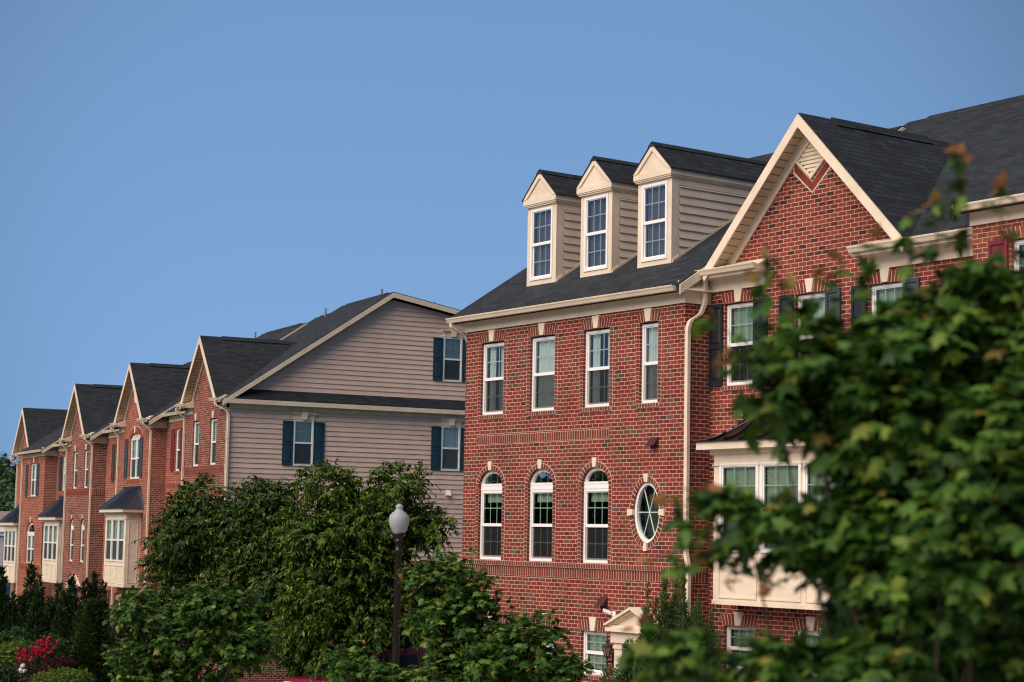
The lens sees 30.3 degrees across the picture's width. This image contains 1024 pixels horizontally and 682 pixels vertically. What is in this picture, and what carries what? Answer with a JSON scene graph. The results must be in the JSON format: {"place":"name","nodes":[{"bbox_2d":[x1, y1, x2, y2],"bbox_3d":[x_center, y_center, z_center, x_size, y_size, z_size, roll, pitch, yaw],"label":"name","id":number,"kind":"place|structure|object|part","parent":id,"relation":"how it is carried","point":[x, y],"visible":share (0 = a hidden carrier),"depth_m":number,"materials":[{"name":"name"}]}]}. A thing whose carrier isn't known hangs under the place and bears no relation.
{"place":"outdoors","nodes":[
{"label":"outdoors","id":0,"kind":"place"},
{"bbox_2d":[0,511,10,627],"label":"pale house","id":1,"kind":"structure","parent":0,"point":[2,515],"depth_m":137.91,"materials":[{"name":"white plastic"}]},
{"bbox_2d":[0,679,282,681],"bbox_3d":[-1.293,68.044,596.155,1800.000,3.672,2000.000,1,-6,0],"label":"ground","id":2,"kind":"structure","parent":0,"point":[248,681],"depth_m":69.46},
{"bbox_2d":[0,662,18,681],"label":"iron fence","id":3,"kind":"object","parent":2,"relation":"on","point":[13,666],"visible":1,"depth_m":52.96,"materials":[{"name":"black metal"}]},
{"bbox_2d":[0,565,20,679],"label":"juniper","id":4,"kind":"object","parent":2,"relation":"on","point":[10,619],"visible":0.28,"depth_m":65.67,"materials":[{"name":"green plant"}]},
{"bbox_2d":[0,638,29,681],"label":"shrub","id":5,"kind":"object","parent":2,"relation":"on","point":[9,651],"visible":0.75,"depth_m":57.69,"materials":[{"name":"green plant"}]},
{"bbox_2d":[0,624,32,663],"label":"shrub","id":6,"kind":"object","parent":2,"relation":"on","point":[14,633],"visible":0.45,"depth_m":59.83,"materials":[{"name":"green plant"}]},
{"bbox_2d":[12,659,38,681],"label":"rose bush","id":7,"kind":"object","parent":2,"relation":"on","point":[23,668],"visible":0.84,"depth_m":54.83,"materials":[{"name":"white plant"}]},
{"bbox_2d":[16,561,46,631],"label":"juniper","id":8,"kind":"object","parent":2,"relation":"on","point":[25,598],"visible":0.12,"depth_m":67.87,"materials":[{"name":"green plant"}]},
{"bbox_2d":[0,408,67,599],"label":"brick townhouse","id":9,"kind":"structure","parent":2,"relation":"on","point":[35,425],"depth_m":102.60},
{"bbox_2d":[3,531,10,561],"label":"window","id":10,"kind":"structure","parent":9,"relation":"in","point":[5,542],"depth_m":103.21,"materials":[{"name":"white plastic"}]},
{"bbox_2d":[0,503,19,582],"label":"bay window","id":11,"kind":"structure","parent":9,"relation":"in","point":[10,521],"depth_m":101.55,"materials":[{"name":"beige wood"}]},
{"bbox_2d":[7,531,13,561],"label":"window","id":12,"kind":"structure","parent":9,"relation":"in","point":[9,537],"depth_m":102.30,"materials":[{"name":"white plastic"}]},
{"bbox_2d":[11,531,15,562],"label":"window","id":13,"kind":"structure","parent":9,"relation":"in","point":[13,532],"depth_m":101.43,"materials":[{"name":"white plastic"}]},
{"bbox_2d":[0,596,75,681],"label":"juniper","id":14,"kind":"object","parent":2,"relation":"on","point":[36,626],"visible":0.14,"depth_m":61.80,"materials":[{"name":"green plant"}]},
{"bbox_2d":[15,425,63,612],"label":"brick townhouse","id":15,"kind":"structure","parent":2,"relation":"on","point":[38,479],"depth_m":97.94,"materials":[{"name":"red brick"}]},
{"bbox_2d":[26,523,33,563],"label":"window","id":16,"kind":"structure","parent":15,"relation":"in","point":[30,547],"depth_m":98.31,"materials":[{"name":"white plastic"}]},
{"bbox_2d":[31,463,36,495],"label":"window","id":17,"kind":"structure","parent":15,"relation":"in","point":[34,466],"depth_m":98.57,"materials":[{"name":"white plastic"}]},
{"bbox_2d":[10,631,73,680],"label":"rose bush","id":18,"kind":"object","parent":2,"relation":"on","point":[41,651],"visible":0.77,"depth_m":55.49,"materials":[{"name":"red plant"}]},
{"bbox_2d":[36,582,63,634],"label":"juniper","id":19,"kind":"object","parent":2,"relation":"on","point":[51,606],"visible":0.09,"depth_m":66.84,"materials":[{"name":"green plant"}]},
{"bbox_2d":[32,654,80,680],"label":"laceleaf maple","id":20,"kind":"object","parent":2,"relation":"on","point":[55,664],"visible":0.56,"depth_m":54.79,"materials":[{"name":"purple plant"}]},
{"bbox_2d":[30,665,94,681],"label":"shrub","id":21,"kind":"object","parent":2,"relation":"on","point":[52,676],"visible":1,"depth_m":49.83,"materials":[{"name":"green plant"}]},
{"bbox_2d":[51,574,79,655],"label":"juniper","id":22,"kind":"object","parent":2,"relation":"on","point":[69,602],"visible":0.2,"depth_m":65.81,"materials":[{"name":"green plant"}]},
{"bbox_2d":[64,596,119,681],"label":"arborvitae","id":23,"kind":"object","parent":2,"relation":"on","point":[91,636],"visible":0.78,"depth_m":56.72,"materials":[{"name":"green plant"}]},
{"bbox_2d":[70,570,114,640],"bbox_3d":[-14.345,9.865,64.833,1.809,4.051,1.530,1,-6,0],"label":"juniper","id":24,"kind":"object","parent":2,"relation":"on","point":[93,589],"visible":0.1,"depth_m":64.87,"materials":[{"name":"green plant"}]},
{"bbox_2d":[37,362,189,603],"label":"brick townhouse","id":25,"kind":"structure","parent":2,"relation":"on","point":[51,516],"depth_m":93.98,"materials":[{"name":"red brick"}]},
{"bbox_2d":[43,526,50,559],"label":"window","id":26,"kind":"structure","parent":25,"relation":"in","point":[45,543],"depth_m":94.73,"materials":[{"name":"white plastic"}]},
{"bbox_2d":[47,526,52,560],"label":"window","id":27,"kind":"structure","parent":25,"relation":"in","point":[50,533],"depth_m":93.85,"materials":[{"name":"white plastic"}]},
{"bbox_2d":[37,496,63,582],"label":"bay window","id":28,"kind":"structure","parent":25,"relation":"in","point":[53,515],"depth_m":93.03,"materials":[{"name":"beige wood"}]},
{"bbox_2d":[52,526,57,560],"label":"window","id":29,"kind":"structure","parent":25,"relation":"in","point":[55,528],"depth_m":93.03,"materials":[{"name":"white plastic"}]},
{"bbox_2d":[63,456,65,489],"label":"window","id":30,"kind":"structure","parent":25,"relation":"in","point":[64,456],"depth_m":95.13,"materials":[{"name":"white plastic"}]},
{"bbox_2d":[59,361,191,604],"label":"brick townhouse","id":31,"kind":"structure","parent":2,"relation":"on","point":[91,413],"depth_m":88.95,"materials":[{"name":"red brick"}]},
{"bbox_2d":[70,520,73,560],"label":"window","id":32,"kind":"structure","parent":31,"relation":"in","point":[72,524],"depth_m":90.39,"materials":[{"name":"white plastic"}]},
{"bbox_2d":[73,452,77,488],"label":"window","id":33,"kind":"structure","parent":31,"relation":"in","point":[76,453],"depth_m":90.63,"materials":[{"name":"white plastic"}]},
{"bbox_2d":[80,520,83,561],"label":"window","id":34,"kind":"structure","parent":31,"relation":"in","point":[82,533],"depth_m":88.55,"materials":[{"name":"white plastic"}]},
{"bbox_2d":[84,451,88,487],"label":"window","id":35,"kind":"structure","parent":31,"relation":"in","point":[87,454],"depth_m":88.75,"materials":[{"name":"white plastic"}]},
{"bbox_2d":[109,589,141,681],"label":"arborvitae","id":36,"kind":"object","parent":2,"relation":"on","point":[121,635],"visible":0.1,"depth_m":59.73,"materials":[{"name":"green plant"}]},
{"bbox_2d":[101,332,255,612],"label":"brick townhouse","id":37,"kind":"structure","parent":2,"relation":"on","point":[110,479],"depth_m":86.73,"materials":[{"name":"red brick"}]},
{"bbox_2d":[100,574,284,681],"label":"maple tree","id":38,"kind":"object","parent":2,"relation":"on","point":[240,651],"visible":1,"depth_m":27.77,"materials":[{"name":"green plant"}]},
{"bbox_2d":[98,323,307,667],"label":"brick townhouse","id":39,"kind":"structure","parent":2,"relation":"on","point":[151,393],"depth_m":80.17,"materials":[{"name":"red brick"}]},
{"bbox_2d":[105,519,114,560],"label":"window","id":40,"kind":"structure","parent":39,"relation":"in","point":[108,537],"depth_m":81.56,"materials":[{"name":"white plastic"}]},
{"bbox_2d":[111,519,120,560],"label":"window","id":41,"kind":"structure","parent":39,"relation":"in","point":[114,540],"depth_m":80.67,"materials":[{"name":"white plastic"}]},
{"bbox_2d":[98,486,143,587],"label":"bay window","id":42,"kind":"structure","parent":39,"relation":"in","point":[128,505],"depth_m":79.28,"materials":[{"name":"beige wood"}]},
{"bbox_2d":[117,519,124,561],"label":"window","id":43,"kind":"structure","parent":39,"relation":"in","point":[121,522],"depth_m":79.77,"materials":[{"name":"white plastic"}]},
{"bbox_2d":[130,438,139,478],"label":"window","id":44,"kind":"structure","parent":39,"relation":"in","point":[134,466],"depth_m":81.30,"materials":[{"name":"white plastic"}]},
{"bbox_2d":[129,471,313,679],"bbox_3d":[-7.396,6.680,50.914,6.056,6.369,4.422,-1,-6,18],"label":"slim leaved tree","id":45,"kind":"object","parent":2,"relation":"on","point":[217,543],"visible":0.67,"depth_m":50.46,"materials":[{"name":"green plant"}]},
{"bbox_2d":[162,308,329,652],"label":"brick townhouse","id":46,"kind":"structure","parent":2,"relation":"on","point":[173,466],"depth_m":77.91,"materials":[{"name":"red brick"}]},
{"bbox_2d":[176,429,179,470],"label":"window","id":47,"kind":"structure","parent":46,"relation":"in","point":[178,430],"depth_m":77.69,"materials":[{"name":"white plastic"}]},
{"bbox_2d":[175,289,466,680],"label":"brick townhouse","id":48,"kind":"structure","parent":2,"relation":"on","point":[362,387],"depth_m":72.55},
{"bbox_2d":[193,422,198,465],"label":"window","id":49,"kind":"structure","parent":48,"relation":"in","point":[196,434],"depth_m":73.50,"materials":[{"name":"white plastic"}]},
{"bbox_2d":[210,419,216,464],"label":"window","id":50,"kind":"structure","parent":48,"relation":"in","point":[213,438],"depth_m":71.57,"materials":[{"name":"white plastic"}]},
{"bbox_2d":[292,420,313,465],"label":"window","id":51,"kind":"structure","parent":48,"relation":"in","point":[303,430],"depth_m":71.26,"materials":[{"name":"white plastic"}]},
{"bbox_2d":[440,426,460,470],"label":"window","id":52,"kind":"structure","parent":48,"relation":"in","point":[450,435],"depth_m":73.99,"materials":[{"name":"white plastic"}]},
{"bbox_2d":[443,337,462,381],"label":"window","id":53,"kind":"structure","parent":48,"relation":"in","point":[452,365],"depth_m":74.33,"materials":[{"name":"glass"}]},
{"bbox_2d":[256,456,460,680],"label":"slim leaved tree","id":54,"kind":"object","parent":2,"relation":"on","point":[348,551],"visible":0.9,"depth_m":48.47,"materials":[{"name":"green plant"}]},
{"bbox_2d":[389,498,408,667],"bbox_3d":[-2.070,5.346,33.786,0.380,5.086,0.380,1,-6,0],"label":"street lamp","id":55,"kind":"object","parent":2,"relation":"on","point":[398,520],"visible":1,"depth_m":33.85,"materials":[{"name":"black metal"}]},
{"bbox_2d":[306,534,594,681],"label":"maple tree","id":56,"kind":"object","parent":2,"relation":"on","point":[512,652],"visible":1,"depth_m":26.53,"materials":[{"name":"green plant"}]},
{"bbox_2d":[599,564,722,681],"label":"juniper","id":57,"kind":"object","parent":2,"relation":"on","point":[668,618],"visible":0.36,"depth_m":34.91,"materials":[{"name":"green plant"}]},
{"bbox_2d":[446,126,905,681],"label":"brick townhouse","id":58,"kind":"structure","parent":2,"relation":"on","point":[586,392],"depth_m":39.04,"materials":[{"name":"red brick"}]},
{"bbox_2d":[480,470,501,559],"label":"window","id":59,"kind":"structure","parent":58,"relation":"in","point":[490,533],"depth_m":41.52,"materials":[{"name":"white plastic"}]},
{"bbox_2d":[482,342,503,414],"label":"window","id":60,"kind":"structure","parent":58,"relation":"in","point":[492,386],"depth_m":41.87,"materials":[{"name":"glass"}]},
{"bbox_2d":[529,469,552,561],"bbox_3d":[0.710,3.671,39.964,0.192,1.955,0.890,5,-7,-35],"label":"window","id":61,"kind":"structure","parent":58,"relation":"in","point":[540,544],"depth_m":40.02,"materials":[{"name":"white plastic"}]},
{"bbox_2d":[530,206,552,280],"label":"dormer window","id":62,"kind":"structure","parent":58,"relation":"in","point":[544,244],"depth_m":41.95,"materials":[{"name":"glass"}]},
{"bbox_2d":[532,336,554,410],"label":"window","id":63,"kind":"structure","parent":58,"relation":"in","point":[543,381],"depth_m":40.36,"materials":[{"name":"glass"}]},
{"bbox_2d":[535,628,553,667],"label":"window","id":64,"kind":"structure","parent":58,"relation":"in","point":[550,644],"depth_m":39.51,"materials":[{"name":"white plastic"}]},
{"bbox_2d":[583,631,606,674],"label":"window","id":65,"kind":"structure","parent":58,"relation":"in","point":[597,639],"depth_m":38.23,"materials":[{"name":"white plastic"}]},
{"bbox_2d":[583,467,608,563],"bbox_3d":[1.796,3.533,38.448,0.192,1.955,0.890,5,-7,-35],"label":"window","id":66,"kind":"structure","parent":58,"relation":"in","point":[595,536],"depth_m":38.51,"materials":[{"name":"white plastic"}]},
{"bbox_2d":[583,193,608,271],"bbox_3d":[1.843,-2.293,40.281,0.165,1.595,0.810,5,-7,-35],"label":"dormer window","id":67,"kind":"structure","parent":58,"relation":"in","point":[598,234],"depth_m":40.36,"materials":[{"name":"glass"}]},
{"bbox_2d":[585,329,609,407],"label":"window","id":68,"kind":"structure","parent":58,"relation":"in","point":[596,377],"depth_m":38.86,"materials":[{"name":"glass"}]},
{"bbox_2d":[635,482,659,542],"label":"oval window","id":69,"kind":"structure","parent":58,"relation":"in","point":[651,520],"depth_m":37.32,"materials":[{"name":"white plastic"}]},
{"bbox_2d":[642,323,657,402],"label":"window","id":70,"kind":"structure","parent":58,"relation":"in","point":[649,369],"depth_m":37.48,"materials":[{"name":"glass"}]},
{"bbox_2d":[641,180,667,261],"bbox_3d":[2.969,-2.436,38.714,0.169,1.595,0.810,5,-7,-35],"label":"dormer window","id":71,"kind":"structure","parent":58,"relation":"in","point":[657,204],"depth_m":38.79,"materials":[{"name":"glass"}]},
{"bbox_2d":[615,142,1023,681],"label":"maple tree","id":72,"kind":"object","parent":2,"relation":"on","point":[903,542],"visible":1,"depth_m":7.76,"materials":[{"name":"green plant"}]},
{"bbox_2d":[816,611,832,677],"bbox_3d":[5.678,6.117,32.868,1.080,3.937,0.694,-1,-6,23],"label":"juniper","id":73,"kind":"object","parent":2,"relation":"on","point":[821,630],"visible":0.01,"depth_m":33.03,"materials":[{"name":"green plant"}]},
{"bbox_2d":[693,95,1023,681],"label":"brick townhouse","id":74,"kind":"structure","parent":2,"relation":"on","point":[823,184],"depth_m":34.96,"materials":[{"name":"red brick"}]},
{"bbox_2d":[719,462,758,552],"bbox_3d":[4.219,3.077,34.920,0.124,1.640,1.050,5,-7,-35],"label":"window","id":75,"kind":"structure","parent":74,"relation":"in","point":[745,475],"depth_m":35.02,"materials":[{"name":"glass"}]},
{"bbox_2d":[727,302,752,385],"bbox_3d":[4.436,0.063,36.207,0.124,1.570,0.820,5,-7,-35],"label":"window","id":76,"kind":"structure","parent":74,"relation":"in","point":[742,324],"depth_m":36.32,"materials":[{"name":"glass"}]},
{"bbox_2d":[727,625,754,669],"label":"window","id":77,"kind":"structure","parent":74,"relation":"in","point":[737,632],"depth_m":35.74,"materials":[{"name":"white plastic"}]},
{"bbox_2d":[693,412,827,609],"bbox_3d":[4.969,2.944,34.102,0.909,3.702,4.250,5,-7,-35],"label":"bay window","id":78,"kind":"structure","parent":74,"relation":"in","point":[728,446],"depth_m":34.63,"materials":[{"name":"beige wood"}]},
{"bbox_2d":[760,461,801,552],"bbox_3d":[4.864,2.995,34.021,0.124,1.640,1.050,5,-7,-35],"label":"window","id":79,"kind":"structure","parent":74,"relation":"in","point":[777,479],"depth_m":34.20,"materials":[{"name":"glass"}]},
{"bbox_2d":[798,630,820,677],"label":"window","id":80,"kind":"structure","parent":74,"relation":"in","point":[810,632],"depth_m":34.12,"materials":[{"name":"white plastic"}]},
{"bbox_2d":[798,293,824,355],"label":"window","id":81,"kind":"structure","parent":74,"relation":"in","point":[817,296],"depth_m":34.68,"materials":[{"name":"white plastic"}]},
{"bbox_2d":[803,461,834,514],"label":"window","id":82,"kind":"structure","parent":74,"relation":"in","point":[806,484],"depth_m":33.51,"materials":[{"name":"white plastic"}]},
{"bbox_2d":[872,282,902,315],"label":"window","id":83,"kind":"structure","parent":74,"relation":"in","point":[886,289],"depth_m":33.28,"materials":[{"name":"glass"}]},
{"bbox_2d":[951,153,1023,329],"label":"brick townhouse","id":84,"kind":"structure","parent":2,"relation":"on","point":[986,226],"depth_m":30.45,"materials":[{"name":"red brick"}]},
{"bbox_2d":[1014,240,1023,329],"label":"window","id":85,"kind":"structure","parent":84,"relation":"in","point":[1019,242],"depth_m":30.14,"materials":[{"name":"white plastic"}]},
{"bbox_2d":[0,0,1023,465],"label":"sky","id":86,"kind":"structure","parent":0,"point":[173,173],"materials":[{"name":"blue"}]},
{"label":"hill","id":87,"kind":"structure","parent":0,"visible":0},
{"bbox_2d":[0,451,17,510],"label":"hill woods","id":88,"kind":"object","parent":87,"relation":"on","point":[7,484],"visible":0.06,"depth_m":292.68,"materials":[{"name":"green plant"}]},
{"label":"driveway","id":89,"kind":"structure","parent":0,"visible":0},
{"bbox_2d":[283,643,443,681],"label":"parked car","id":90,"kind":"object","parent":89,"relation":"on","point":[411,657],"visible":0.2,"depth_m":48.45,"materials":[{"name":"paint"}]},
{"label":"side window","id":91,"kind":"part","parent":90,"relation":"part of","materials":[{"name":"black glass"}]},
{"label":"side window","id":92,"kind":"part","parent":90,"relation":"part of","materials":[{"name":"black glass"}]}
]}

